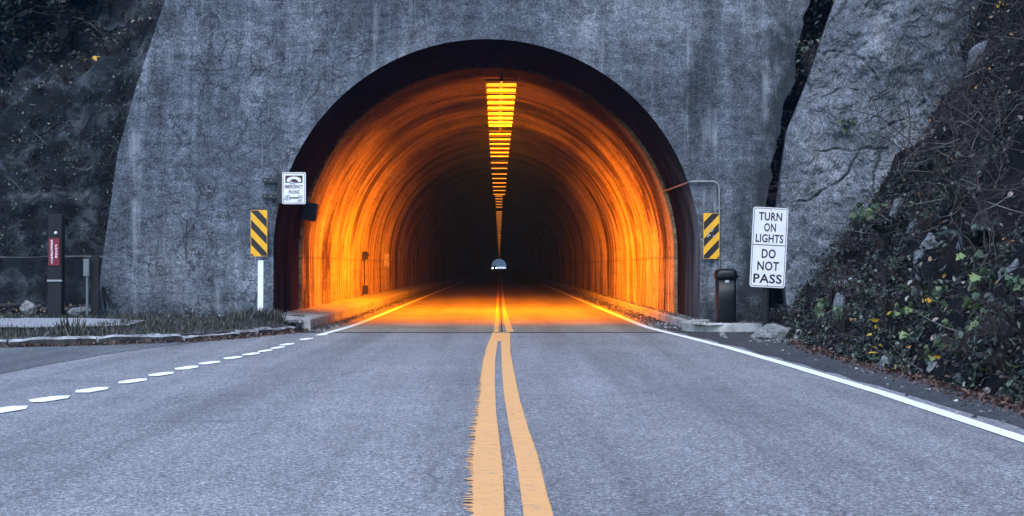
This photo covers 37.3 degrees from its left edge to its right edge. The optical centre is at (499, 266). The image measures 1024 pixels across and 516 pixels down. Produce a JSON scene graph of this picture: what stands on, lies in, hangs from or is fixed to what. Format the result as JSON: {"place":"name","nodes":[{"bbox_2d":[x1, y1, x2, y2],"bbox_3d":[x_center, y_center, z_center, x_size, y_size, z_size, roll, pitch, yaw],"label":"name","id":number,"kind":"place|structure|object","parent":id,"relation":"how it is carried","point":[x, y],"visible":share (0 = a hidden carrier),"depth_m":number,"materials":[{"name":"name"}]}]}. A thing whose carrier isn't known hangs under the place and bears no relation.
{"place":"outdoors","nodes":[
{"label":"outdoors","id":0,"kind":"place"},
{"bbox_2d":[0,318,143,326],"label":"pavement","id":1,"kind":"structure","parent":0,"point":[21,322],"depth_m":27.25,"materials":[{"name":"concrete"}]},
{"bbox_2d":[0,0,164,316],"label":"hillside","id":2,"kind":"structure","parent":0,"point":[100,72],"depth_m":32.50,"materials":[{"name":"plant"}]},
{"bbox_2d":[0,89,22,108],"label":"ledge shrub","id":3,"kind":"object","parent":2,"relation":"on","point":[2,102],"visible":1,"depth_m":32.68,"materials":[{"name":"green plant"}]},
{"bbox_2d":[20,78,49,94],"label":"ledge shrub","id":4,"kind":"object","parent":2,"relation":"on","point":[34,89],"visible":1,"depth_m":32.76,"materials":[{"name":"green plant"}]},
{"bbox_2d":[0,0,89,88],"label":"evergreen tree","id":5,"kind":"object","parent":2,"relation":"on","point":[11,51],"visible":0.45,"depth_m":34.71,"materials":[{"name":"green plant"}]},
{"bbox_2d":[0,0,125,63],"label":"evergreen tree","id":6,"kind":"object","parent":2,"relation":"on","point":[63,11],"visible":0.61,"depth_m":34.90,"materials":[{"name":"green plant"}]},
{"bbox_2d":[46,63,83,81],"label":"ledge shrub","id":7,"kind":"object","parent":2,"relation":"on","point":[64,75],"visible":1,"depth_m":33.02,"materials":[{"name":"green plant"}]},
{"bbox_2d":[0,37,130,315],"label":"dead stems","id":8,"kind":"object","parent":2,"relation":"on","point":[61,176],"visible":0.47,"depth_m":32.20,"materials":[{"name":"plant"}]},
{"bbox_2d":[0,14,143,314],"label":"fallen leaves","id":9,"kind":"object","parent":2,"relation":"on","point":[38,305],"visible":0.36,"depth_m":30.91,"materials":[{"name":"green plant"}]},
{"bbox_2d":[0,36,151,256],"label":"cliff moss","id":10,"kind":"object","parent":2,"relation":"on","point":[92,168],"visible":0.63,"depth_m":32.35,"materials":[{"name":"green plant"}]},
{"bbox_2d":[64,50,103,71],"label":"ledge shrub","id":11,"kind":"object","parent":2,"relation":"on","point":[85,65],"visible":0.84,"depth_m":33.16,"materials":[{"name":"green plant"}]},
{"bbox_2d":[93,41,123,55],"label":"ledge shrub","id":12,"kind":"object","parent":2,"relation":"on","point":[106,51],"visible":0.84,"depth_m":33.18,"materials":[{"name":"green plant"}]},
{"bbox_2d":[105,26,141,46],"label":"ledge shrub","id":13,"kind":"object","parent":2,"relation":"on","point":[124,39],"visible":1,"depth_m":33.27,"materials":[{"name":"green plant"}]},
{"bbox_2d":[122,12,156,31],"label":"ledge shrub","id":14,"kind":"object","parent":2,"relation":"on","point":[141,24],"visible":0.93,"depth_m":33.28,"materials":[{"name":"green plant"}]},
{"bbox_2d":[144,0,163,15],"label":"ledge shrub","id":15,"kind":"object","parent":2,"relation":"on","point":[155,8],"visible":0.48,"depth_m":33.16,"materials":[{"name":"green plant"}]},
{"bbox_2d":[0,308,304,339],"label":"verge","id":16,"kind":"structure","parent":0,"point":[231,330],"depth_m":26.34,"materials":[{"name":"plant"}]},
{"bbox_2d":[20,300,36,314],"bbox_3d":[-9.193,0.806,29.602,0.298,0.305,0.270,0,0,-28],"label":"stone","id":17,"kind":"object","parent":16,"relation":"on","point":[27,306],"visible":0.92,"depth_m":29.52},
{"bbox_2d":[0,255,102,307],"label":"fence","id":18,"kind":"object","parent":16,"relation":"on","point":[20,277],"depth_m":31.00,"materials":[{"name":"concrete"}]},
{"bbox_2d":[47,215,64,317],"bbox_3d":[-8.470,0.010,28.971,0.287,2.002,0.277,0,0,0],"label":"phone post","id":19,"kind":"object","parent":16,"relation":"on","point":[56,266],"visible":0.91,"depth_m":28.89,"materials":[{"name":"metal"}]},
{"bbox_2d":[68,307,90,315],"bbox_3d":[-8.243,0.887,29.992,0.603,0.191,0.271,0,0,0],"label":"stone","id":20,"kind":"object","parent":16,"relation":"on","point":[76,310],"visible":0.59,"depth_m":29.92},
{"bbox_2d":[83,255,99,316],"bbox_3d":[-7.904,0.438,29.363,0.322,1.325,0.143,0,0,-42],"label":"meter pedestal","id":21,"kind":"object","parent":16,"relation":"on","point":[95,284],"visible":0.83,"depth_m":29.39,"materials":[{"name":"grey paint"}]},
{"bbox_2d":[0,306,290,335],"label":"grass tufts","id":22,"kind":"object","parent":16,"relation":"on","point":[270,314],"visible":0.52,"depth_m":28.20,"materials":[{"name":"plant"}]},
{"bbox_2d":[258,260,263,308],"bbox_3d":[-4.644,0.505,29.500,0.113,1.250,0.044,0,0,0],"label":"delineator post","id":23,"kind":"object","parent":16,"relation":"on","point":[260,279],"visible":0.82,"depth_m":29.48,"materials":[{"name":"white plastic"}]},
{"bbox_2d":[251,210,266,255],"bbox_3d":[-4.710,-0.654,29.747,0.325,0.905,0.056,0,0,0],"label":"object marker","id":24,"kind":"object","parent":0,"point":[258,232],"visible":1,"depth_m":29.72,"materials":[{"name":"yellow"}]},
{"bbox_2d":[217,332,625,332],"bbox_3d":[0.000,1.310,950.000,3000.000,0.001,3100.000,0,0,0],"label":"ground","id":25,"kind":"structure","parent":0,"point":[460,332],"depth_m":30.12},
{"bbox_2d":[100,0,809,331],"bbox_3d":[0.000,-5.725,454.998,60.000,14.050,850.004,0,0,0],"label":"road tunnel","id":26,"kind":"structure","parent":25,"relation":"on","point":[369,118],"depth_m":30.00,"materials":[{"name":"concrete"}]},
{"bbox_2d":[263,172,305,203],"bbox_3d":[-4.233,-1.540,29.873,0.872,0.625,0.159,0,0,7],"label":"emergency sign","id":27,"kind":"object","parent":26,"relation":"attached to","point":[291,187],"visible":1,"depth_m":29.80,"materials":[{"name":"white"}]},
{"bbox_2d":[301,202,318,221],"bbox_3d":[-4.220,-1.216,33.547,0.380,0.400,0.226,9,0,0],"label":"equipment box","id":28,"kind":"object","parent":26,"relation":"attached to","point":[309,211],"visible":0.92,"depth_m":33.44,"materials":[{"name":"black paint"}]},
{"bbox_2d":[305,203,315,216],"bbox_3d":[-4.156,-1.237,33.437,0.200,0.280,0.006,9,0,0],"label":"door","id":29,"kind":"structure","parent":28,"relation":"in","point":[310,211],"depth_m":33.43,"materials":[{"name":"black paint"}]},
{"bbox_2d":[363,252,369,293],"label":"tunnel phone","id":30,"kind":"object","parent":26,"relation":"attached to","point":[365,287],"visible":1,"depth_m":48.71,"materials":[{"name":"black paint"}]},
{"bbox_2d":[274,268,491,330],"bbox_3d":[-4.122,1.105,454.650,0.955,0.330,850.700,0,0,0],"label":"tunnel walkway","id":31,"kind":"structure","parent":26,"relation":"attached to","point":[320,316],"depth_m":40.86,"materials":[{"name":"concrete"}]},
{"bbox_2d":[486,87,515,97],"bbox_3d":[0.043,-4.321,37.413,0.730,0.322,0.120,0,0,0],"label":"ceiling lamp","id":32,"kind":"object","parent":26,"relation":"attached to","point":[500,92],"visible":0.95,"depth_m":37.37,"materials":[{"name":"yellow"}]},
{"bbox_2d":[487,94,514,102],"bbox_3d":[0.041,-4.321,38.641,0.730,0.322,0.120,0,0,0],"label":"ceiling lamp","id":33,"kind":"object","parent":26,"relation":"attached to","point":[500,99],"visible":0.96,"depth_m":38.61,"materials":[{"name":"yellow"}]},
{"bbox_2d":[486,74,516,85],"bbox_3d":[0.048,-4.321,34.871,0.730,0.322,0.120,0,0,0],"label":"ceiling lamp","id":34,"kind":"object","parent":26,"relation":"attached to","point":[501,79],"visible":0.96,"depth_m":34.84,"materials":[{"name":"yellow"}]},
{"bbox_2d":[662,180,721,268],"bbox_3d":[3.722,-0.299,31.861,0.652,2.799,4.041,0,0,-10],"label":"conduit","id":35,"kind":"object","parent":26,"relation":"attached to","point":[718,208],"visible":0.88,"depth_m":29.93,"materials":[{"name":"metal"}]},
{"bbox_2d":[703,213,718,258],"bbox_3d":[4.180,-0.603,29.925,0.315,0.900,0.060,0,0,0],"label":"object marker","id":36,"kind":"object","parent":26,"relation":"attached to","point":[710,235],"visible":1,"depth_m":29.90,"materials":[{"name":"yellow"}]},
{"bbox_2d":[773,0,983,310],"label":"rock bluff","id":37,"kind":"structure","parent":25,"relation":"on","point":[857,33],"depth_m":28.71,"materials":[{"name":"stone"}]},
{"bbox_2d":[766,0,834,206],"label":"cleft foliage","id":38,"kind":"object","parent":37,"relation":"attached to","point":[808,19],"visible":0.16,"depth_m":31.75,"materials":[{"name":"green plant"}]},
{"bbox_2d":[795,35,826,76],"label":"cleft ivy","id":39,"kind":"object","parent":37,"relation":"attached to","point":[810,59],"visible":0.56,"depth_m":29.67,"materials":[{"name":"green plant"}]},
{"bbox_2d":[909,0,980,143],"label":"fallen leaves","id":40,"kind":"object","parent":37,"relation":"on","point":[922,124],"visible":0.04,"depth_m":28.12,"materials":[{"name":"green plant"}]},
{"bbox_2d":[301,269,675,331],"bbox_3d":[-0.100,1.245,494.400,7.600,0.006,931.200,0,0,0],"label":"tunnel road","id":41,"kind":"structure","parent":0,"point":[500,300],"depth_m":41.19,"materials":[{"name":"asphalt"}]},
{"bbox_2d":[0,293,1023,422],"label":"gravel","id":42,"kind":"structure","parent":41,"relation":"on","point":[660,324],"depth_m":31.39,"materials":[{"name":"gravel"}]},
{"bbox_2d":[506,268,761,331],"bbox_3d":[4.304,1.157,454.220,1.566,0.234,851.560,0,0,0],"label":"kerb","id":43,"kind":"structure","parent":41,"relation":"on","point":[687,325],"depth_m":32.17,"materials":[{"name":"concrete"}]},
{"bbox_2d":[0,319,1023,515],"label":"road","id":44,"kind":"structure","parent":0,"point":[660,423],"depth_m":11.36,"materials":[{"name":"asphalt"}]},
{"bbox_2d":[8,336,95,346],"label":"kerb","id":45,"kind":"structure","parent":44,"relation":"on","point":[64,340],"depth_m":23.74,"materials":[{"name":"concrete"}]},
{"bbox_2d":[95,333,181,344],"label":"kerb","id":46,"kind":"structure","parent":44,"relation":"on","point":[134,338],"depth_m":24.53,"materials":[{"name":"concrete"}]},
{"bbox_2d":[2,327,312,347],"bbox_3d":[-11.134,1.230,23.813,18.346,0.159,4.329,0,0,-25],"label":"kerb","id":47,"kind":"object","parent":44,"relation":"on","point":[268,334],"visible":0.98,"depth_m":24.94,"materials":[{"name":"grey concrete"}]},
{"bbox_2d":[181,332,238,341],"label":"kerb","id":48,"kind":"structure","parent":44,"relation":"on","point":[211,335],"depth_m":25.72,"materials":[{"name":"concrete"}]},
{"bbox_2d":[765,0,832,307],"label":"crevice","id":49,"kind":"structure","parent":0,"point":[791,105],"depth_m":32.91,"materials":[{"name":"stone"}]},
{"bbox_2d":[670,330,1023,428],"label":"road shoulder","id":50,"kind":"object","parent":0,"point":[793,355],"visible":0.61,"depth_m":17.42},
{"bbox_2d":[750,207,787,326],"bbox_3d":[4.800,0.088,27.060,0.700,2.306,0.170,0,0,0],"label":"road sign","id":51,"kind":"object","parent":50,"relation":"on","point":[768,248],"visible":1,"depth_m":27.00,"materials":[{"name":"white"}]},
{"bbox_2d":[751,324,790,339],"bbox_3d":[4.555,1.123,25.315,0.637,0.342,0.396,0,0,-23],"label":"stone","id":52,"kind":"object","parent":50,"relation":"on","point":[766,332],"visible":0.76,"depth_m":25.25,"materials":[{"name":"stone"}]},
{"bbox_2d":[788,336,1023,415],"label":"fallen leaves","id":53,"kind":"object","parent":50,"relation":"on","point":[1004,402],"visible":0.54,"depth_m":15.92,"materials":[{"name":"brown plant"}]},
{"bbox_2d":[769,0,1023,406],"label":"hillside","id":54,"kind":"structure","parent":0,"point":[1015,162],"depth_m":20.01,"materials":[{"name":"plant"}]},
{"bbox_2d":[736,303,794,323],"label":"wall weeds","id":55,"kind":"object","parent":54,"relation":"on","point":[773,311],"depth_m":28.34,"materials":[{"name":"green plant"}]},
{"bbox_2d":[724,149,827,219],"bbox_3d":[5.186,-1.311,28.410,1.712,1.779,2.400,-30,0,0],"label":"bare shrub","id":56,"kind":"object","parent":54,"relation":"on","point":[774,187],"visible":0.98,"depth_m":28.64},
{"bbox_2d":[808,245,836,267],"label":"shrub","id":57,"kind":"object","parent":54,"relation":"on","point":[829,256],"visible":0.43,"depth_m":28.06,"materials":[{"name":"green plant"}]},
{"bbox_2d":[808,256,859,285],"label":"shrub","id":58,"kind":"object","parent":54,"relation":"on","point":[829,272],"visible":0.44,"depth_m":26.34,"materials":[{"name":"green plant"}]},
{"bbox_2d":[817,277,853,310],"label":"shrub","id":59,"kind":"object","parent":54,"relation":"on","point":[833,293],"visible":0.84,"depth_m":24.02,"materials":[{"name":"green plant"}]},
{"bbox_2d":[809,264,862,295],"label":"shrub","id":60,"kind":"object","parent":54,"relation":"on","point":[815,283],"visible":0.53,"depth_m":24.88,"materials":[{"name":"green plant"}]},
{"bbox_2d":[819,303,855,333],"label":"shrub","id":61,"kind":"object","parent":54,"relation":"on","point":[839,324],"visible":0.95,"depth_m":21.65,"materials":[{"name":"green plant"}]},
{"bbox_2d":[833,293,844,312],"bbox_3d":[5.244,0.716,23.379,0.188,0.628,0.191,0,0,0],"label":"stone","id":62,"kind":"object","parent":54,"relation":"on","point":[839,298],"visible":0.37,"depth_m":23.35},
{"bbox_2d":[825,228,867,259],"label":"shrub","id":63,"kind":"object","parent":54,"relation":"on","point":[849,251],"visible":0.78,"depth_m":27.14,"materials":[{"name":"green plant"}]},
{"bbox_2d":[842,209,871,232],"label":"shrub","id":64,"kind":"object","parent":54,"relation":"on","point":[864,225],"visible":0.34,"depth_m":27.31,"materials":[{"name":"green plant"}]},
{"bbox_2d":[844,314,879,341],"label":"shrub","id":65,"kind":"object","parent":54,"relation":"on","point":[863,320],"visible":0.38,"depth_m":20.32,"materials":[{"name":"green plant"}]},
{"bbox_2d":[848,197,889,222],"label":"broadleaf shrub","id":66,"kind":"object","parent":54,"relation":"on","point":[874,207],"visible":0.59,"depth_m":26.66,"materials":[{"name":"green plant"}]},
{"bbox_2d":[799,29,944,174],"bbox_3d":[6.424,-3.235,27.581,3.324,3.162,2.181,0,0,-29],"label":"bare shrub","id":67,"kind":"object","parent":54,"relation":"on","point":[885,137],"visible":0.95,"depth_m":27.59,"materials":[{"name":"plant"}]},
{"bbox_2d":[858,220,890,250],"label":"shrub","id":68,"kind":"object","parent":54,"relation":"on","point":[877,242],"visible":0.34,"depth_m":23.91,"materials":[{"name":"green plant"}]},
{"bbox_2d":[864,283,897,327],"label":"shrub","id":69,"kind":"object","parent":54,"relation":"on","point":[885,304],"visible":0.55,"depth_m":19.66,"materials":[{"name":"green plant"}]},
{"bbox_2d":[865,216,902,241],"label":"fern","id":70,"kind":"object","parent":54,"relation":"on","point":[883,230],"visible":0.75,"depth_m":22.94,"materials":[{"name":"green plant"}]},
{"bbox_2d":[857,249,914,284],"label":"shrub","id":71,"kind":"object","parent":54,"relation":"on","point":[884,278],"visible":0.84,"depth_m":20.60,"materials":[{"name":"green plant"}]},
{"bbox_2d":[769,0,1023,383],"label":"dead stems","id":72,"kind":"object","parent":54,"relation":"on","point":[922,162],"visible":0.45,"depth_m":22.43,"materials":[{"name":"plant"}]},
{"bbox_2d":[775,0,1023,401],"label":"fallen leaves","id":73,"kind":"object","parent":54,"relation":"on","point":[964,280],"depth_m":20.53,"materials":[{"name":"plant"}]},
{"bbox_2d":[780,0,1023,402],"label":"ground cover","id":74,"kind":"object","parent":54,"relation":"on","point":[1012,390],"visible":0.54,"depth_m":20.00,"materials":[{"name":"green plant"}]},
{"bbox_2d":[899,296,919,317],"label":"leafy plant","id":75,"kind":"object","parent":54,"relation":"on","point":[910,303],"visible":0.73,"depth_m":18.89,"materials":[{"name":"green plant"}]},
{"bbox_2d":[888,270,939,314],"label":"shrub","id":76,"kind":"object","parent":54,"relation":"on","point":[913,290],"visible":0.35,"depth_m":18.70,"materials":[{"name":"green plant"}]},
{"bbox_2d":[899,164,933,189],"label":"fern","id":77,"kind":"object","parent":54,"relation":"on","point":[922,175],"visible":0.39,"depth_m":22.87,"materials":[{"name":"green plant"}]},
{"bbox_2d":[901,201,941,237],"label":"shrub","id":78,"kind":"object","parent":54,"relation":"on","point":[924,225],"visible":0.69,"depth_m":20.42,"materials":[{"name":"green plant"}]},
{"bbox_2d":[848,107,996,207],"bbox_3d":[6.238,-1.550,21.515,1.542,1.731,2.189,0,0,-28],"label":"bare shrub","id":79,"kind":"object","parent":54,"relation":"on","point":[922,194],"visible":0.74,"depth_m":21.70,"materials":[{"name":"plant"}]},
{"bbox_2d":[915,344,935,364],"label":"leafy plant","id":80,"kind":"object","parent":54,"relation":"on","point":[930,358],"visible":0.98,"depth_m":16.71,"materials":[{"name":"green plant"}]},
{"bbox_2d":[913,233,938,266],"bbox_3d":[5.577,-0.191,19.777,0.313,0.539,0.289,23,-13,15],"label":"stone","id":81,"kind":"object","parent":54,"relation":"on","point":[917,253],"visible":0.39,"depth_m":19.74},
{"bbox_2d":[916,147,950,172],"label":"fern","id":82,"kind":"object","parent":54,"relation":"on","point":[933,156],"visible":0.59,"depth_m":22.23,"materials":[{"name":"green plant"}]},
{"bbox_2d":[885,46,984,136],"bbox_3d":[7.438,-2.842,23.852,2.487,1.966,1.751,0,0,41],"label":"bare shrub","id":83,"kind":"object","parent":54,"relation":"on","point":[949,76],"visible":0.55,"depth_m":24.11,"materials":[{"name":"plant"}]},
{"bbox_2d":[926,297,948,317],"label":"leafy plant","id":84,"kind":"object","parent":54,"relation":"on","point":[942,303],"visible":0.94,"depth_m":17.24,"materials":[{"name":"green plant"}]},
{"bbox_2d":[872,48,1019,174],"bbox_3d":[6.754,-2.341,22.361,1.924,2.161,2.733,0,0,-10],"label":"bare shrub","id":85,"kind":"object","parent":54,"relation":"on","point":[950,121],"visible":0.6,"depth_m":22.11,"materials":[{"name":"plant"}]},
{"bbox_2d":[936,318,960,339],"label":"leafy plant","id":86,"kind":"object","parent":54,"relation":"on","point":[945,321],"visible":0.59,"depth_m":16.71,"materials":[{"name":"green plant"}]},
{"bbox_2d":[924,226,973,274],"bbox_3d":[5.651,-0.100,18.451,0.840,0.586,0.868,-9,22,-28],"label":"shrub","id":87,"kind":"object","parent":54,"relation":"on","point":[956,263],"visible":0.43,"depth_m":18.51,"materials":[{"name":"green plant"}]},
{"bbox_2d":[933,331,964,351],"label":"leafy plant","id":88,"kind":"object","parent":54,"relation":"on","point":[936,342],"visible":0.45,"depth_m":16.69,"materials":[{"name":"green plant"}]},
{"bbox_2d":[882,4,1023,101],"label":"bare shrub","id":89,"kind":"object","parent":54,"relation":"on","point":[970,41],"visible":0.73,"depth_m":25.09,"materials":[{"name":"plant"}]},
{"bbox_2d":[928,183,979,209],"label":"fern","id":90,"kind":"object","parent":54,"relation":"on","point":[949,194],"visible":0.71,"depth_m":19.55,"materials":[{"name":"green plant"}]},
{"bbox_2d":[918,0,990,39],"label":"bare shrub","id":91,"kind":"object","parent":54,"relation":"on","point":[969,33],"visible":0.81,"depth_m":27.60,"materials":[{"name":"plant"}]},
{"bbox_2d":[898,146,1023,272],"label":"bare shrub","id":92,"kind":"object","parent":54,"relation":"on","point":[993,245],"visible":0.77,"depth_m":16.95,"materials":[{"name":"plant"}]},
{"bbox_2d":[932,317,994,361],"bbox_3d":[4.684,0.777,15.108,0.670,0.452,0.648,-19,-3,-15],"label":"shrub","id":93,"kind":"object","parent":54,"relation":"on","point":[970,346],"visible":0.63,"depth_m":15.08,"materials":[{"name":"green plant"}]},
{"bbox_2d":[935,217,1002,248],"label":"fern","id":94,"kind":"object","parent":54,"relation":"on","point":[977,232],"visible":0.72,"depth_m":18.20,"materials":[{"name":"green plant"}]},
{"bbox_2d":[956,241,983,264],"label":"leafy plant","id":95,"kind":"object","parent":54,"relation":"on","point":[976,253],"visible":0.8,"depth_m":17.97,"materials":[{"name":"green plant"}]},
{"bbox_2d":[919,37,1023,140],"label":"bare shrub","id":96,"kind":"object","parent":54,"relation":"on","point":[999,117],"visible":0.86,"depth_m":20.11,"materials":[{"name":"plant"}]},
{"bbox_2d":[921,61,1023,200],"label":"bare shrub","id":97,"kind":"object","parent":54,"relation":"on","point":[984,167],"visible":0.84,"depth_m":18.92,"materials":[{"name":"plant"}]},
{"bbox_2d":[928,153,1023,250],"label":"bare shrub","id":98,"kind":"object","parent":54,"relation":"on","point":[985,242],"visible":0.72,"depth_m":18.09,"materials":[{"name":"plant"}]},
{"bbox_2d":[966,40,987,73],"bbox_3d":[8.547,-3.747,27.110,0.376,0.690,0.360,21,-6,39],"label":"stone","id":99,"kind":"object","parent":54,"relation":"on","point":[977,48],"visible":0.47,"depth_m":27.04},
{"bbox_2d":[963,292,990,313],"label":"leafy plant","id":100,"kind":"object","parent":54,"relation":"on","point":[967,303],"visible":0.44,"depth_m":16.58,"materials":[{"name":"green plant"}]},
{"bbox_2d":[952,55,1001,121],"bbox_3d":[7.623,-2.721,22.912,1.695,1.203,0.937,0,0,21],"label":"bare shrub","id":101,"kind":"object","parent":54,"relation":"on","point":[980,94],"visible":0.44,"depth_m":23.14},
{"bbox_2d":[966,260,996,287],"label":"leafy plant","id":102,"kind":"object","parent":54,"relation":"on","point":[974,278],"visible":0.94,"depth_m":16.87,"materials":[{"name":"green plant"}]},
{"bbox_2d":[944,1,1022,83],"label":"bare shrub","id":103,"kind":"object","parent":54,"relation":"on","point":[976,58],"visible":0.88,"depth_m":23.23,"materials":[{"name":"plant"}]},
{"bbox_2d":[959,335,1018,369],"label":"shrub","id":104,"kind":"object","parent":54,"relation":"on","point":[997,361],"visible":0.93,"depth_m":14.54,"materials":[{"name":"green plant"}]},
{"bbox_2d":[961,283,1023,342],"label":"shrub","id":105,"kind":"object","parent":54,"relation":"on","point":[1005,307],"visible":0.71,"depth_m":14.62,"materials":[{"name":"green plant"}]},
{"bbox_2d":[964,307,1023,352],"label":"shrub","id":106,"kind":"object","parent":54,"relation":"on","point":[996,338],"visible":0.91,"depth_m":14.57,"materials":[{"name":"green plant"}]},
{"bbox_2d":[994,258,1018,287],"bbox_3d":[5.499,0.101,16.365,0.307,0.384,0.279,0,0,6],"label":"stone","id":107,"kind":"object","parent":54,"relation":"on","point":[1015,262],"visible":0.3,"depth_m":16.30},
{"bbox_2d":[1000,267,1023,297],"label":"leafy plant","id":108,"kind":"object","parent":54,"relation":"on","point":[1012,284],"visible":0.84,"depth_m":15.81,"materials":[{"name":"green plant"}]},
{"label":"gravel pad","id":109,"kind":"structure","parent":0,"visible":0},
{"bbox_2d":[714,269,738,322],"bbox_3d":[4.357,0.565,29.100,0.455,1.050,0.410,0,0,0],"label":"litter bin","id":110,"kind":"object","parent":109,"relation":"on","point":[725,295],"visible":0.91,"depth_m":28.93,"materials":[{"name":"black plastic"}]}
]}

